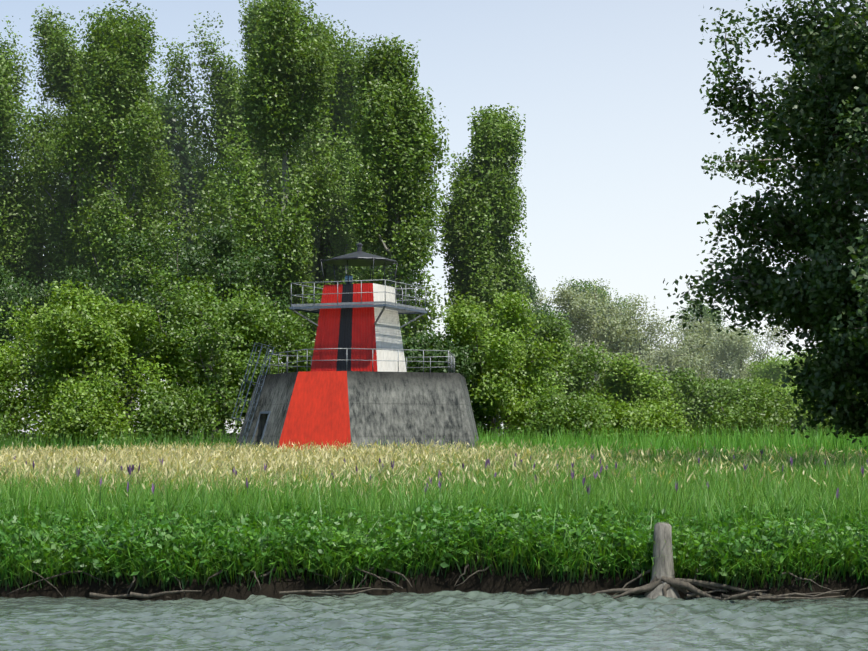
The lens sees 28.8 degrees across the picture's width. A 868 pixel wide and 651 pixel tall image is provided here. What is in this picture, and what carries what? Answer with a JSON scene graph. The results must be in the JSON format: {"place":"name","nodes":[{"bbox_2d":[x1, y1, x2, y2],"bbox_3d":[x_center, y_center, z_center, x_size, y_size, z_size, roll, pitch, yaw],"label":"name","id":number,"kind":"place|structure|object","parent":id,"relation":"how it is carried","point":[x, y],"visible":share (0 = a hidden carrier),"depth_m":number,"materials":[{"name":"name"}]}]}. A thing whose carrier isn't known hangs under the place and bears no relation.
{"place":"outdoors","nodes":[
{"label":"outdoors","id":0,"kind":"place"},
{"bbox_2d":[0,434,867,601],"bbox_3d":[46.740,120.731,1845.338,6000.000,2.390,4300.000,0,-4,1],"label":"ground","id":1,"kind":"structure","parent":0,"point":[493,583],"depth_m":27.13,"materials":[{"name":"soil"}]},
{"bbox_2d":[0,376,33,450],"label":"bush","id":2,"kind":"object","parent":1,"relation":"on","point":[4,426],"depth_m":77.69,"materials":[{"name":"green plant"}]},
{"bbox_2d":[0,339,49,446],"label":"bush","id":3,"kind":"object","parent":1,"relation":"on","point":[5,366],"depth_m":79.95,"materials":[{"name":"green plant"}]},
{"bbox_2d":[0,104,52,422],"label":"poplar","id":4,"kind":"object","parent":1,"relation":"on","point":[4,175],"depth_m":118.46,"materials":[{"name":"green plant"}]},
{"bbox_2d":[0,16,61,342],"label":"poplar","id":5,"kind":"object","parent":1,"relation":"on","point":[8,98],"depth_m":99.19,"materials":[{"name":"green plant"}]},
{"bbox_2d":[0,3,129,368],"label":"poplar","id":6,"kind":"object","parent":1,"relation":"on","point":[53,51],"depth_m":100.43,"materials":[{"name":"green plant"}]},
{"bbox_2d":[17,362,140,448],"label":"bush","id":7,"kind":"object","parent":1,"relation":"on","point":[72,410],"depth_m":76.09,"materials":[{"name":"green plant"}]},
{"bbox_2d":[20,105,137,382],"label":"poplar","id":8,"kind":"object","parent":1,"relation":"on","point":[69,182],"depth_m":121.48,"materials":[{"name":"green plant"}]},
{"bbox_2d":[0,260,159,430],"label":"bush","id":9,"kind":"object","parent":1,"relation":"on","point":[10,295],"depth_m":89.60,"materials":[{"name":"green plant"}]},
{"bbox_2d":[0,277,195,445],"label":"bush","id":10,"kind":"object","parent":1,"relation":"on","point":[103,334],"depth_m":78.78,"materials":[{"name":"green plant"}]},
{"bbox_2d":[41,0,193,429],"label":"poplar","id":11,"kind":"object","parent":1,"relation":"on","point":[110,90],"depth_m":96.33,"materials":[{"name":"green plant"}]},
{"bbox_2d":[117,382,222,445],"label":"bush","id":12,"kind":"object","parent":1,"relation":"on","point":[177,411],"depth_m":76.72,"materials":[{"name":"green plant"}]},
{"bbox_2d":[119,74,231,433],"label":"poplar","id":13,"kind":"object","parent":1,"relation":"on","point":[179,150],"depth_m":115.87,"materials":[{"name":"green plant"}]},
{"bbox_2d":[108,220,293,435],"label":"bush","id":14,"kind":"object","parent":1,"relation":"on","point":[225,273],"depth_m":88.35,"materials":[{"name":"green plant"}]},
{"bbox_2d":[114,252,294,441],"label":"bush","id":15,"kind":"object","parent":1,"relation":"on","point":[230,319],"depth_m":80.87,"materials":[{"name":"green plant"}]},
{"bbox_2d":[156,0,299,442],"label":"poplar","id":16,"kind":"object","parent":1,"relation":"on","point":[223,102],"depth_m":105.14,"materials":[{"name":"green plant"}]},
{"bbox_2d":[177,0,346,364],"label":"poplar","id":17,"kind":"object","parent":1,"relation":"on","point":[288,44],"depth_m":91.98,"materials":[{"name":"green plant"}]},
{"bbox_2d":[219,68,314,361],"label":"poplar","id":18,"kind":"object","parent":1,"relation":"on","point":[265,174],"depth_m":120.80,"materials":[{"name":"green plant"}]},
{"bbox_2d":[261,279,357,372],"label":"bush","id":19,"kind":"object","parent":1,"relation":"on","point":[297,333],"depth_m":84.78,"materials":[{"name":"green plant"}]},
{"bbox_2d":[256,12,388,368],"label":"poplar","id":20,"kind":"object","parent":1,"relation":"on","point":[346,87],"depth_m":102.08,"materials":[{"name":"green plant"}]},
{"bbox_2d":[253,97,401,362],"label":"poplar","id":21,"kind":"object","parent":1,"relation":"on","point":[375,267],"depth_m":115.26,"materials":[{"name":"green plant"}]},
{"bbox_2d":[231,243,479,452],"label":"lighthouse","id":22,"kind":"object","parent":1,"relation":"on","point":[358,383],"visible":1,"depth_m":68.79,"materials":[{"name":"concrete"}]},
{"bbox_2d":[345,33,449,345],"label":"poplar","id":23,"kind":"object","parent":1,"relation":"on","point":[403,131],"depth_m":90.77,"materials":[{"name":"green plant"}]},
{"bbox_2d":[352,181,442,335],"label":"poplar","id":24,"kind":"object","parent":1,"relation":"on","point":[407,290],"depth_m":118.64,"materials":[{"name":"green plant"}]},
{"bbox_2d":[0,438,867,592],"bbox_3d":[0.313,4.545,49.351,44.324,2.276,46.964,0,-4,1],"label":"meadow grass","id":25,"kind":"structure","parent":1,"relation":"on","point":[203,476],"depth_m":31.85,"materials":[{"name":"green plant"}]},
{"bbox_2d":[0,419,867,459],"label":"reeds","id":26,"kind":"object","parent":1,"relation":"on","point":[796,441],"visible":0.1,"depth_m":70.77,"materials":[{"name":"green plant"}]},
{"bbox_2d":[0,495,867,592],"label":"bank weeds","id":27,"kind":"object","parent":1,"relation":"on","point":[38,535],"visible":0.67,"depth_m":27.61,"materials":[{"name":"green plant"}]},
{"bbox_2d":[8,564,867,598],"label":"bank roots","id":28,"kind":"object","parent":1,"relation":"on","point":[398,573],"visible":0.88,"depth_m":26.95,"materials":[{"name":"brown wood"}]},
{"bbox_2d":[13,449,867,505],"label":"loosestrife","id":29,"kind":"object","parent":1,"relation":"on","point":[130,469],"depth_m":35.95,"materials":[{"name":"purple plant"}]},
{"bbox_2d":[401,329,494,433],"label":"bush","id":30,"kind":"object","parent":1,"relation":"on","point":[462,368],"depth_m":82.69,"materials":[{"name":"green plant"}]},
{"bbox_2d":[89,576,848,599],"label":"driftwood roots","id":31,"kind":"object","parent":1,"relation":"on","point":[681,584],"visible":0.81,"depth_m":26.56,"materials":[{"name":"brown wood"}]},
{"bbox_2d":[433,103,531,436],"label":"poplar","id":32,"kind":"object","parent":1,"relation":"on","point":[497,131],"depth_m":96.98,"materials":[{"name":"green plant"}]},
{"bbox_2d":[440,287,572,441],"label":"bush","id":33,"kind":"object","parent":1,"relation":"on","point":[466,320],"depth_m":84.63,"materials":[{"name":"green plant"}]},
{"bbox_2d":[452,266,573,417],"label":"willow","id":34,"kind":"object","parent":1,"relation":"on","point":[533,292],"depth_m":111.24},
{"bbox_2d":[485,311,612,436],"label":"bush","id":35,"kind":"object","parent":1,"relation":"on","point":[586,363],"depth_m":90.48,"materials":[{"name":"green plant"}]},
{"bbox_2d":[510,382,618,443],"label":"bush","id":36,"kind":"object","parent":1,"relation":"on","point":[552,416],"depth_m":80.16,"materials":[{"name":"green plant"}]},
{"bbox_2d":[526,276,655,393],"bbox_3d":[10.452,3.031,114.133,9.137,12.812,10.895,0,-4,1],"label":"willow","id":37,"kind":"object","parent":1,"relation":"on","point":[588,305],"depth_m":114.07,"materials":[{"name":"green plant"}]},
{"bbox_2d":[574,352,683,427],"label":"bush","id":38,"kind":"object","parent":1,"relation":"on","point":[632,382],"depth_m":90.85,"materials":[{"name":"green plant"}]},
{"bbox_2d":[589,393,697,444],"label":"bush","id":39,"kind":"object","parent":1,"relation":"on","point":[657,417],"depth_m":84.70,"materials":[{"name":"green plant"}]},
{"bbox_2d":[596,291,720,435],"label":"willow","id":40,"kind":"object","parent":1,"relation":"on","point":[667,354],"depth_m":126.12,"materials":[{"name":"green plant"}]},
{"bbox_2d":[644,522,679,598],"bbox_3d":[3.607,3.868,26.819,0.674,1.461,0.675,0,-4,1],"label":"tree stump","id":41,"kind":"object","parent":1,"relation":"on","point":[662,566],"visible":0.67,"depth_m":26.74,"materials":[{"name":"grey wood"}]},
{"bbox_2d":[652,367,771,439],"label":"bush","id":42,"kind":"object","parent":1,"relation":"on","point":[700,397],"depth_m":94.95,"materials":[{"name":"green plant"}]},
{"bbox_2d":[662,298,767,384],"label":"tree","id":43,"kind":"object","parent":1,"relation":"on","point":[708,316],"depth_m":158.99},
{"bbox_2d":[674,317,788,383],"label":"tree","id":44,"kind":"object","parent":1,"relation":"on","point":[729,345],"depth_m":137.33,"materials":[{"name":"green plant"}]},
{"bbox_2d":[676,378,803,443],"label":"bush","id":45,"kind":"object","parent":1,"relation":"on","point":[764,413],"depth_m":84.41,"materials":[{"name":"green plant"}]},
{"bbox_2d":[663,0,867,453],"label":"tree","id":46,"kind":"object","parent":1,"relation":"on","point":[828,308],"depth_m":49.31,"materials":[{"name":"green plant"}]},
{"bbox_2d":[731,346,816,389],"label":"bush","id":47,"kind":"object","parent":1,"relation":"on","point":[764,369],"depth_m":119.23,"materials":[{"name":"green plant"}]},
{"bbox_2d":[742,375,837,440],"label":"bush","id":48,"kind":"object","parent":1,"relation":"on","point":[787,390],"depth_m":99.71,"materials":[{"name":"green plant"}]},
{"bbox_2d":[813,387,866,440],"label":"bush","id":49,"kind":"object","parent":1,"relation":"on","point":[827,419],"depth_m":82.81,"materials":[{"name":"green plant"}]},
{"bbox_2d":[0,0,867,433],"label":"sky","id":50,"kind":"structure","parent":0,"point":[617,135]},
{"label":"water sheet","id":51,"kind":"structure","parent":0,"visible":0},
{"bbox_2d":[0,590,867,650],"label":"water ripples","id":52,"kind":"object","parent":51,"relation":"on","point":[447,620],"visible":0.92,"depth_m":23.06}
]}

